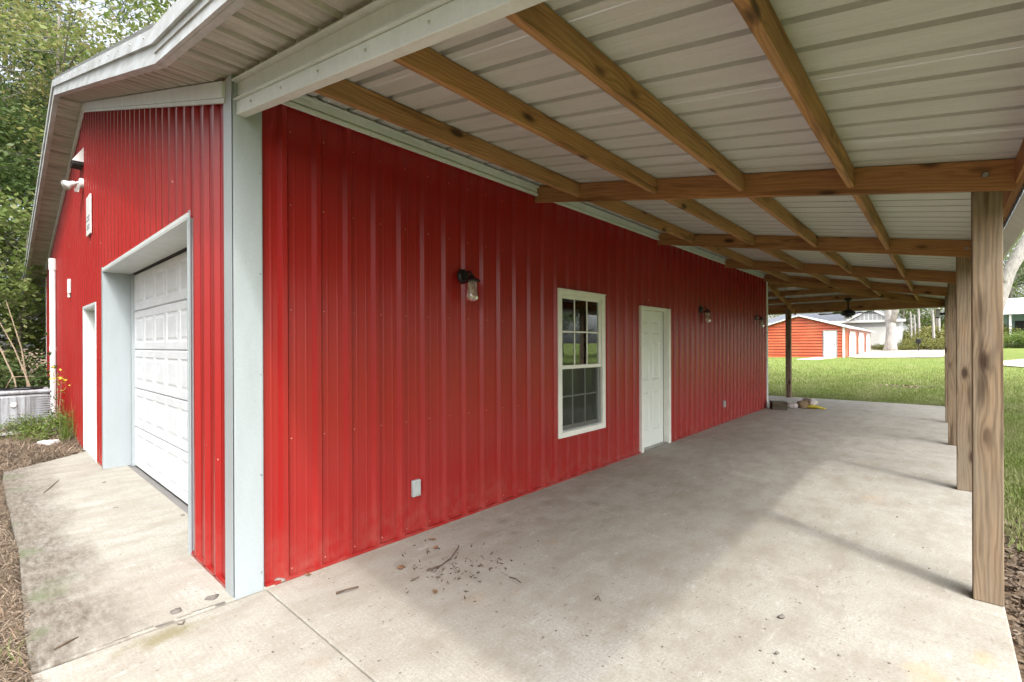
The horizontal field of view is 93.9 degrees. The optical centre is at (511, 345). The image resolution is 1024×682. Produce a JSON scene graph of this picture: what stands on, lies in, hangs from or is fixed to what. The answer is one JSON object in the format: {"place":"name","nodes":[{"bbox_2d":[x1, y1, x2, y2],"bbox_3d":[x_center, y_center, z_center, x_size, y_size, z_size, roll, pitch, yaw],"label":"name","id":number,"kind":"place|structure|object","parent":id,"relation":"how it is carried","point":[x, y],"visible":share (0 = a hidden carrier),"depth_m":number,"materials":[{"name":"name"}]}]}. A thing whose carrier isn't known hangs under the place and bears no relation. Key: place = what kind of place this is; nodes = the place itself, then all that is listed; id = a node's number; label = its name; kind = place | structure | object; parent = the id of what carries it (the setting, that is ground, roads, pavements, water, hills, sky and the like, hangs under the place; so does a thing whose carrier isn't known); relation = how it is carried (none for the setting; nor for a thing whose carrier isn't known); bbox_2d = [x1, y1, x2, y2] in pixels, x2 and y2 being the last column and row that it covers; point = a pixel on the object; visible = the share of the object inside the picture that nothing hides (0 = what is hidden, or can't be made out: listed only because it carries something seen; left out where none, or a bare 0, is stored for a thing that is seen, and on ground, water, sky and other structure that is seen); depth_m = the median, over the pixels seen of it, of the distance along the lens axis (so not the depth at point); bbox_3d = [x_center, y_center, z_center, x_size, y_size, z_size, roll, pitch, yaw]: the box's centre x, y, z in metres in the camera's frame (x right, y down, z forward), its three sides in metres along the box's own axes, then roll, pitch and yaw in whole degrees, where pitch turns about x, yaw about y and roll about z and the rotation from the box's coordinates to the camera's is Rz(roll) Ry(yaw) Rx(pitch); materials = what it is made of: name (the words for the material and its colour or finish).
{"place":"outdoors","nodes":[
{"label":"outdoors","id":0,"kind":"place"},
{"bbox_2d":[2,451,274,675],"bbox_3d":[-4.299,1.669,4.860,6.337,0.172,1.145,0,0,42],"label":"garage apron","id":1,"kind":"object","parent":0,"point":[86,535],"visible":0.64,"depth_m":3.53,"materials":[{"name":"concrete"}]},
{"bbox_2d":[54,636,78,649],"bbox_3d":[-2.356,1.572,2.534,0.015,0.016,0.112,0,0,14],"label":"twig","id":2,"kind":"object","parent":1,"relation":"on","point":[63,644],"visible":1,"depth_m":2.52,"materials":[{"name":"brown wood"}]},
{"bbox_2d":[59,601,225,659],"bbox_3d":[-2.018,1.574,2.668,0.037,0.001,0.746,0,0,42],"label":"joint crack","id":3,"kind":"object","parent":1,"relation":"on","point":[156,625],"visible":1,"depth_m":2.70,"materials":[{"name":"grey concrete"}]},
{"bbox_2d":[170,607,181,614],"bbox_3d":[-1.988,1.569,2.834,0.052,0.034,0.058,0,0,42],"label":"pebble","id":4,"kind":"object","parent":1,"relation":"on","point":[175,611],"visible":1,"depth_m":2.82,"materials":[{"name":"beige stone"}]},
{"bbox_2d":[204,594,218,599],"bbox_3d":[-1.877,1.571,2.989,0.070,0.029,0.066,0,0,-13],"label":"pebble","id":5,"kind":"object","parent":1,"relation":"on","point":[213,597],"visible":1,"depth_m":2.97,"materials":[{"name":"beige stone"}]},
{"bbox_2d":[29,591,372,681],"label":"porch slab","id":6,"kind":"structure","parent":0,"point":[235,641],"depth_m":2.45,"materials":[{"name":"concrete"}]},
{"bbox_2d":[0,347,1023,681],"bbox_3d":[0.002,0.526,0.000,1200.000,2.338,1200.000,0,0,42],"label":"ground","id":7,"kind":"structure","parent":0,"point":[934,363],"depth_m":26.82,"materials":[{"name":"green plant"}]},
{"bbox_2d":[0,418,22,438],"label":"creeping vine","id":8,"kind":"object","parent":7,"relation":"on","point":[6,427],"visible":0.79,"depth_m":8.15,"materials":[{"name":"green plant"}]},
{"bbox_2d":[0,105,45,379],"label":"broadleaf tree","id":9,"kind":"object","parent":7,"relation":"on","point":[30,211],"visible":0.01,"depth_m":24.48,"materials":[{"name":"green plant"}]},
{"bbox_2d":[0,469,46,681],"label":"edge litter","id":10,"kind":"object","parent":7,"relation":"on","point":[11,618],"visible":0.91,"depth_m":2.86,"materials":[{"name":"brown plant"}]},
{"bbox_2d":[0,632,33,680],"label":"grass tuft","id":11,"kind":"object","parent":10,"relation":"on","point":[13,659],"visible":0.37,"depth_m":2.45,"materials":[{"name":"brown plant"}]},
{"bbox_2d":[0,71,46,360],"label":"broadleaf tree","id":12,"kind":"object","parent":7,"relation":"on","point":[7,176],"visible":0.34,"depth_m":13.19,"materials":[{"name":"green plant"}]},
{"bbox_2d":[0,184,47,382],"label":"broadleaf tree","id":13,"kind":"object","parent":7,"relation":"on","point":[21,288],"visible":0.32,"depth_m":11.87,"materials":[{"name":"green plant"}]},
{"bbox_2d":[0,192,48,376],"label":"broadleaf tree","id":14,"kind":"object","parent":7,"relation":"on","point":[6,327],"visible":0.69,"depth_m":11.03,"materials":[{"name":"green plant"}]},
{"bbox_2d":[0,370,49,387],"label":"bush","id":15,"kind":"object","parent":7,"relation":"on","point":[33,384],"visible":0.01,"depth_m":10.55,"materials":[{"name":"green plant"}]},
{"bbox_2d":[0,29,54,318],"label":"broadleaf tree","id":16,"kind":"object","parent":7,"relation":"on","point":[29,153],"visible":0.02,"depth_m":20.25,"materials":[{"name":"green plant"}]},
{"bbox_2d":[0,345,57,413],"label":"bush","id":17,"kind":"object","parent":7,"relation":"on","point":[42,381],"visible":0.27,"depth_m":9.91,"materials":[{"name":"green plant"}]},
{"bbox_2d":[0,415,84,474],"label":"pine straw","id":18,"kind":"object","parent":7,"relation":"on","point":[14,454],"visible":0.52,"depth_m":7.04,"materials":[{"name":"brown plant"}]},
{"bbox_2d":[0,347,16,386],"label":"dry stem","id":19,"kind":"object","parent":18,"relation":"on","point":[8,367],"visible":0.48,"depth_m":9.12,"materials":[{"name":"beige plant"}]},
{"bbox_2d":[0,323,30,386],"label":"dry stem","id":20,"kind":"object","parent":18,"relation":"on","point":[17,357],"visible":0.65,"depth_m":9.05,"materials":[{"name":"beige plant"}]},
{"bbox_2d":[6,301,28,386],"bbox_3d":[-9.412,0.393,9.122,0.032,2.501,0.319,0,0,42],"label":"dry stem","id":21,"kind":"object","parent":18,"relation":"on","point":[20,346],"visible":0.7,"depth_m":9.15,"materials":[{"name":"beige plant"}]},
{"bbox_2d":[0,387,57,435],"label":"air conditioner","id":22,"kind":"object","parent":18,"relation":"on","point":[15,401],"visible":0.84,"depth_m":8.43,"materials":[{"name":"grey metal"}]},
{"bbox_2d":[8,418,54,440],"bbox_3d":[-8.183,1.421,8.122,0.675,0.439,0.579,0,0,6],"label":"weed clump","id":23,"kind":"object","parent":18,"relation":"on","point":[19,437],"visible":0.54,"depth_m":8.15,"materials":[{"name":"green plant"}]},
{"bbox_2d":[7,410,66,438],"bbox_3d":[-8.421,1.342,8.505,0.985,0.464,1.204,0,0,4],"label":"creeping vine","id":24,"kind":"object","parent":18,"relation":"on","point":[23,422],"visible":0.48,"depth_m":8.25,"materials":[{"name":"green plant"}]},
{"bbox_2d":[19,403,74,443],"bbox_3d":[-7.691,1.295,8.015,1.012,0.658,0.869,0,0,8],"label":"weed clump","id":25,"kind":"object","parent":18,"relation":"on","point":[55,431],"visible":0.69,"depth_m":8.04,"materials":[{"name":"green plant"}]},
{"bbox_2d":[36,439,59,445],"bbox_3d":[-7.398,1.550,7.634,0.244,0.111,0.220,0,0,-11],"label":"white rock","id":26,"kind":"object","parent":18,"relation":"on","point":[55,441],"visible":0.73,"depth_m":7.58,"materials":[{"name":"stone"}]},
{"bbox_2d":[45,366,69,420],"bbox_3d":[-7.996,0.983,8.459,0.391,1.252,0.238,0,0,22],"label":"goldenrod","id":27,"kind":"object","parent":18,"relation":"on","point":[57,389],"visible":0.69,"depth_m":8.46,"materials":[{"name":"yellow plant"}]},
{"bbox_2d":[55,401,76,442],"bbox_3d":[-7.349,1.214,7.876,0.733,0.785,0.651,0,0,42],"label":"grass tuft","id":28,"kind":"object","parent":18,"relation":"on","point":[64,429],"visible":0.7,"depth_m":7.89,"materials":[{"name":"green plant"}]},
{"bbox_2d":[0,30,138,211],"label":"pine tree","id":29,"kind":"object","parent":7,"relation":"on","point":[47,87],"depth_m":24.34,"materials":[{"name":"plant"}]},
{"bbox_2d":[0,0,142,200],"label":"pine tree","id":30,"kind":"object","parent":7,"relation":"on","point":[43,56],"visible":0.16,"depth_m":17.20,"materials":[{"name":"plant"}]},
{"bbox_2d":[0,0,167,260],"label":"broadleaf tree","id":31,"kind":"object","parent":7,"relation":"on","point":[28,19],"visible":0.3,"depth_m":14.30,"materials":[{"name":"green plant"}]},
{"bbox_2d":[0,0,176,157],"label":"broadleaf tree","id":32,"kind":"object","parent":7,"relation":"on","point":[157,3],"visible":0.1,"depth_m":15.21,"materials":[{"name":"green plant"}]},
{"bbox_2d":[23,23,767,599],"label":"metal building","id":33,"kind":"structure","parent":7,"relation":"on","point":[285,349],"depth_m":4.34,"materials":[{"name":"red paint"}]},
{"bbox_2d":[48,258,56,417],"bbox_3d":[-9.508,-0.096,9.914,0.124,3.420,0.121,0,0,42],"label":"white pipe","id":34,"kind":"object","parent":33,"relation":"attached to","point":[52,295],"visible":0.93,"depth_m":9.88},
{"bbox_2d":[67,279,70,296],"bbox_3d":[-7.791,-1.012,8.418,0.100,0.320,0.040,0,0,42],"label":"conduit cover","id":35,"kind":"object","parent":33,"relation":"attached to","point":[68,286],"visible":1,"depth_m":8.39,"materials":[{"name":"white plastic"}]},
{"bbox_2d":[61,178,83,192],"bbox_3d":[-6.667,-2.431,7.247,0.378,0.235,0.256,0,0,42],"label":"flood light","id":36,"kind":"object","parent":33,"relation":"attached to","point":[69,185],"visible":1,"depth_m":7.19,"materials":[{"name":"white plastic"}]},
{"bbox_2d":[70,147,83,169],"bbox_3d":[-6.689,-2.896,7.355,0.330,0.280,0.140,0,0,42],"label":"vent hood","id":37,"kind":"object","parent":33,"relation":"attached to","point":[77,161],"visible":1,"depth_m":7.28,"materials":[{"name":"white plastic"}]},
{"bbox_2d":[86,193,91,236],"bbox_3d":[-6.104,-1.879,6.902,0.380,0.560,0.016,0,0,42],"label":"wall sign","id":38,"kind":"object","parent":33,"relation":"attached to","point":[88,218],"visible":1,"depth_m":6.87,"materials":[{"name":"white plastic"}]},
{"bbox_2d":[132,247,187,505],"bbox_3d":[-3.608,0.313,5.103,3.686,2.533,0.070,0,0,42],"label":"garage door","id":39,"kind":"structure","parent":33,"relation":"in","point":[160,288],"depth_m":5.35,"materials":[{"name":"white metal"}]},
{"bbox_2d":[411,479,420,496],"bbox_3d":[-0.801,1.196,4.025,0.046,0.136,0.080,0,0,42],"label":"wall outlet","id":40,"kind":"object","parent":33,"relation":"attached to","point":[415,487],"depth_m":4.01,"materials":[{"name":"white plastic"}]},
{"bbox_2d":[457,269,479,301],"bbox_3d":[-0.380,-0.554,4.345,0.200,0.308,0.160,0,0,42],"label":"wall lantern","id":41,"kind":"object","parent":33,"relation":"attached to","point":[463,276],"depth_m":4.32,"materials":[{"name":"black metal"}]},
{"bbox_2d":[557,288,605,438],"bbox_3d":[0.845,0.202,5.896,0.120,1.735,1.036,0,0,42],"label":"window","id":42,"kind":"structure","parent":33,"relation":"in","point":[580,314],"depth_m":5.89,"materials":[{"name":"plastic"}]},
{"bbox_2d":[699,306,711,322],"bbox_3d":[3.512,-0.572,8.665,0.200,0.308,0.160,0,0,42],"label":"wall lantern","id":43,"kind":"object","parent":33,"relation":"attached to","point":[706,311],"depth_m":8.64,"materials":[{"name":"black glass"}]},
{"bbox_2d":[755,315,764,327],"bbox_3d":[5.829,-0.582,11.235,0.200,0.308,0.160,0,0,42],"label":"wall lantern","id":44,"kind":"object","parent":33,"relation":"attached to","point":[759,319],"depth_m":11.21,"materials":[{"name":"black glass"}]},
{"bbox_2d":[797,357,836,359],"bbox_3d":[23.442,1.091,36.760,4.240,0.359,1.390,0,0,-39],"label":"door ramp","id":45,"kind":"structure","parent":7,"relation":"on","point":[815,358],"depth_m":36.47,"materials":[{"name":"white concrete"}]},
{"bbox_2d":[768,315,874,357],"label":"red garage","id":46,"kind":"structure","parent":7,"relation":"on","point":[813,337],"depth_m":39.13,"materials":[{"name":"paint"}]},
{"bbox_2d":[824,331,835,356],"bbox_3d":[25.121,-0.096,37.810,0.800,2.080,0.070,0,0,42],"label":"door","id":47,"kind":"structure","parent":46,"relation":"in","point":[829,336],"depth_m":37.80,"materials":[{"name":"white plastic"}]},
{"bbox_2d":[849,331,855,355],"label":"roller door","id":48,"kind":"structure","parent":46,"relation":"in","point":[852,338],"depth_m":40.55,"materials":[{"name":"white plastic"}]},
{"bbox_2d":[858,332,863,353],"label":"roller door","id":49,"kind":"structure","parent":46,"relation":"in","point":[861,338],"depth_m":45.00,"materials":[{"name":"white metal"}]},
{"bbox_2d":[866,333,870,351],"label":"roller door","id":50,"kind":"structure","parent":46,"relation":"in","point":[868,336],"depth_m":49.08,"materials":[{"name":"white metal"}]},
{"bbox_2d":[768,311,912,349],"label":"white house","id":51,"kind":"structure","parent":7,"relation":"on","point":[871,322],"depth_m":53.04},
{"bbox_2d":[861,327,885,349],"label":"garage door","id":52,"kind":"structure","parent":51,"relation":"in","point":[878,337],"depth_m":52.61,"materials":[{"name":"white plastic"}]},
{"bbox_2d":[871,343,883,349],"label":"bush","id":53,"kind":"object","parent":7,"relation":"on","point":[878,346],"visible":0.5,"depth_m":50.96,"materials":[{"name":"green plant"}]},
{"bbox_2d":[882,310,898,350],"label":"old tree","id":54,"kind":"object","parent":7,"relation":"on","point":[891,316],"depth_m":48.41,"materials":[{"name":"beige plant"}]},
{"bbox_2d":[859,383,935,388],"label":"leaf litter","id":55,"kind":"object","parent":7,"relation":"on","point":[907,385],"visible":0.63,"depth_m":16.91,"materials":[{"name":"brown plant"}]},
{"bbox_2d":[897,342,919,349],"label":"bush","id":56,"kind":"object","parent":7,"relation":"on","point":[907,347],"visible":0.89,"depth_m":49.45,"materials":[{"name":"green plant"}]},
{"bbox_2d":[910,311,911,336],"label":"bare trunk","id":57,"kind":"object","parent":7,"relation":"on","point":[910,324],"visible":0.59,"depth_m":53.78,"materials":[{"name":"white plant"}]},
{"bbox_2d":[897,338,925,349],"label":"bush","id":58,"kind":"object","parent":7,"relation":"on","point":[907,343],"visible":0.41,"depth_m":50.38,"materials":[{"name":"green plant"}]},
{"bbox_2d":[882,308,944,334],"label":"broadleaf tree","id":59,"kind":"object","parent":7,"relation":"on","point":[924,318],"visible":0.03,"depth_m":78.42,"materials":[{"name":"green plant"}]},
{"bbox_2d":[913,315,915,337],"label":"bare trunk","id":60,"kind":"object","parent":7,"relation":"on","point":[914,326],"visible":0.59,"depth_m":54.32,"materials":[{"name":"white plant"}]},
{"bbox_2d":[915,339,920,350],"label":"mailbox","id":61,"kind":"object","parent":7,"relation":"on","point":[918,341],"visible":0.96,"depth_m":47.68,"materials":[{"name":"black metal"}]},
{"bbox_2d":[917,309,919,334],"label":"bare trunk","id":62,"kind":"object","parent":7,"relation":"on","point":[918,315],"visible":0.38,"depth_m":54.84,"materials":[{"name":"white plant"}]},
{"bbox_2d":[899,308,944,323],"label":"broadleaf tree","id":63,"kind":"object","parent":7,"relation":"on","point":[903,311],"visible":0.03,"depth_m":69.09,"materials":[{"name":"green plant"}]},
{"bbox_2d":[903,323,943,341],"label":"bush","id":64,"kind":"object","parent":7,"relation":"on","point":[906,334],"visible":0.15,"depth_m":54.28,"materials":[{"name":"green plant"}]},
{"bbox_2d":[902,333,944,349],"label":"bush","id":65,"kind":"object","parent":7,"relation":"on","point":[911,338],"visible":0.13,"depth_m":51.10,"materials":[{"name":"green plant"}]},
{"bbox_2d":[906,321,944,339],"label":"bush","id":66,"kind":"object","parent":7,"relation":"on","point":[936,332],"visible":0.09,"depth_m":54.16,"materials":[{"name":"green plant"}]},
{"bbox_2d":[906,308,944,325],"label":"broadleaf tree","id":67,"kind":"object","parent":7,"relation":"on","point":[935,318],"visible":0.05,"depth_m":70.29,"materials":[{"name":"green plant"}]},
{"bbox_2d":[910,335,944,349],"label":"bush","id":68,"kind":"object","parent":7,"relation":"on","point":[930,345],"visible":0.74,"depth_m":49.24,"materials":[{"name":"green plant"}]},
{"bbox_2d":[931,310,934,340],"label":"bare trunk","id":69,"kind":"object","parent":7,"relation":"on","point":[933,325],"visible":0.64,"depth_m":50.98,"materials":[{"name":"white plant"}]},
{"bbox_2d":[937,308,940,335],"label":"bare trunk","id":70,"kind":"object","parent":7,"relation":"on","point":[938,323],"visible":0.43,"depth_m":54.42,"materials":[{"name":"white plant"}]},
{"bbox_2d":[909,258,1023,330],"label":"broadleaf tree","id":71,"kind":"object","parent":7,"relation":"on","point":[1022,287],"visible":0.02,"depth_m":76.35,"materials":[{"name":"green plant"}]},
{"bbox_2d":[924,321,1020,345],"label":"bush","id":72,"kind":"object","parent":7,"relation":"on","point":[1006,330],"visible":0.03,"depth_m":54.32,"materials":[{"name":"green plant"}]},
{"bbox_2d":[943,235,1023,316],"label":"broadleaf tree","id":73,"kind":"object","parent":7,"relation":"on","point":[1011,294],"visible":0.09,"depth_m":66.01,"materials":[{"name":"green plant"}]},
{"bbox_2d":[1003,234,1023,312],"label":"old tree","id":74,"kind":"object","parent":7,"relation":"on","point":[1011,266],"visible":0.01,"depth_m":33.17,"materials":[{"name":"beige plant"}]},
{"bbox_2d":[1003,298,1023,345],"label":"teal house","id":75,"kind":"structure","parent":7,"relation":"on","point":[1014,310],"depth_m":55.11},
{"bbox_2d":[1015,321,1023,332],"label":"window","id":76,"kind":"structure","parent":75,"relation":"in","point":[1018,324],"depth_m":55.02,"materials":[{"name":"black glass"}]},
{"bbox_2d":[1003,330,1023,347],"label":"bush","id":77,"kind":"object","parent":7,"relation":"on","point":[1017,342],"visible":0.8,"depth_m":50.55,"materials":[{"name":"green plant"}]},
{"bbox_2d":[1004,366,1023,557],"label":"side grass","id":78,"kind":"structure","parent":7,"relation":"on","point":[1014,461],"depth_m":5.95,"materials":[{"name":"green plant"}]},
{"bbox_2d":[1004,258,1023,283],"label":"broadleaf tree","id":79,"kind":"object","parent":7,"relation":"on","point":[1019,275],"visible":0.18,"depth_m":69.16,"materials":[{"name":"green plant"}]},
{"bbox_2d":[1004,470,1023,677],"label":"leaf mulch","id":80,"kind":"object","parent":7,"relation":"on","point":[1018,634],"visible":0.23,"depth_m":3.35,"materials":[{"name":"brown plant"}]},
{"bbox_2d":[1005,258,1023,297],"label":"broadleaf tree","id":81,"kind":"object","parent":7,"relation":"on","point":[1022,265],"visible":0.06,"depth_m":75.03,"materials":[{"name":"green plant"}]},
{"bbox_2d":[1007,328,1023,347],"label":"bush","id":82,"kind":"object","parent":7,"relation":"on","point":[1019,335],"visible":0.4,"depth_m":50.93,"materials":[{"name":"green plant"}]},
{"bbox_2d":[0,0,1023,349],"label":"sky","id":83,"kind":"structure","parent":0,"point":[100,2],"materials":[{"name":"white"}]},
{"bbox_2d":[267,397,1021,681],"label":"porch slab","id":84,"kind":"structure","parent":0,"point":[796,485],"depth_m":3.27,"materials":[{"name":"concrete"}]},
{"bbox_2d":[275,578,285,582],"bbox_3d":[-1.559,1.569,3.213,0.078,0.031,0.053,0,0,-20],"label":"pebble","id":85,"kind":"object","parent":84,"relation":"on","point":[283,580],"visible":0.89,"depth_m":3.20,"materials":[{"name":"beige stone"}]},
{"bbox_2d":[336,586,358,593],"bbox_3d":[-1.056,1.565,3.073,0.142,0.017,0.019,0,0,-33],"label":"twig","id":86,"kind":"object","parent":84,"relation":"on","point":[340,591],"visible":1,"depth_m":3.06,"materials":[{"name":"brown wood"}]},
{"bbox_2d":[427,545,458,570],"bbox_3d":[-0.478,1.564,3.539,0.070,0.016,0.463,0,0,23],"label":"twig","id":87,"kind":"object","parent":84,"relation":"on","point":[444,562],"visible":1,"depth_m":3.43,"materials":[{"name":"brown wood"}]},
{"bbox_2d":[402,539,538,601],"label":"leaf crumbs","id":88,"kind":"object","parent":84,"relation":"on","point":[458,571],"visible":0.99,"depth_m":3.38,"materials":[{"name":"brown plant"}]},
{"bbox_2d":[43,425,929,676],"bbox_3d":[0.548,1.570,6.409,13.044,0.027,8.451,0,0,5],"label":"grit","id":89,"kind":"object","parent":84,"relation":"on","point":[760,650],"visible":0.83,"depth_m":2.65,"materials":[{"name":"stone"}]},
{"bbox_2d":[151,0,1023,606],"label":"porch","id":90,"kind":"object","parent":84,"relation":"on","point":[813,156],"visible":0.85,"depth_m":2.87,"materials":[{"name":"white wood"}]},
{"bbox_2d":[819,298,876,318],"bbox_3d":[8.902,-0.989,12.761,1.267,0.556,1.318,0,0,42],"label":"ceiling fan","id":91,"kind":"object","parent":90,"relation":"hanging from","point":[848,312],"visible":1,"depth_m":12.67,"materials":[{"name":"black metal"}]},
{"bbox_2d":[936,309,944,317],"bbox_3d":[8.655,-0.649,9.667,0.140,0.180,0.165,0,0,42],"label":"post light","id":92,"kind":"object","parent":90,"relation":"attached to","point":[938,313],"visible":1,"depth_m":9.64,"materials":[{"name":"black metal"}]},
{"bbox_2d":[770,400,786,409],"bbox_3d":[6.533,1.453,11.740,0.331,0.188,0.300,0,0,17],"label":"wood block","id":93,"kind":"object","parent":84,"relation":"on","point":[779,405],"depth_m":11.61,"materials":[{"name":"brown wood"}]},
{"bbox_2d":[787,402,797,407],"bbox_3d":[6.971,1.476,11.954,0.339,0.141,0.218,0,0,72],"label":"pale rag","id":94,"kind":"object","parent":84,"relation":"on","point":[791,405],"visible":0.84,"depth_m":11.87,"materials":[{"name":"fabric"}]},
{"bbox_2d":[797,398,825,408],"bbox_3d":[7.421,1.449,11.861,0.630,0.297,0.409,0,0,33],"label":"rag heap","id":95,"kind":"object","parent":84,"relation":"on","point":[804,403],"visible":0.98,"depth_m":11.79,"materials":[{"name":"brown fabric"}]},
{"bbox_2d":[768,395,785,402],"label":"block","id":96,"kind":"structure","parent":0,"point":[775,398],"depth_m":14.27,"materials":[{"name":"concrete"}]},
{"bbox_2d":[768,357,1023,413],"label":"lawn grass","id":97,"kind":"structure","parent":0,"point":[837,388],"depth_m":17.07,"materials":[{"name":"green plant"}]},
{"bbox_2d":[849,348,944,357],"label":"gravel driveway","id":98,"kind":"structure","parent":0,"point":[928,352],"depth_m":41.15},
{"bbox_2d":[1003,359,1023,366],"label":"gravel driveway","id":99,"kind":"structure","parent":0,"point":[1011,362],"depth_m":27.97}
]}

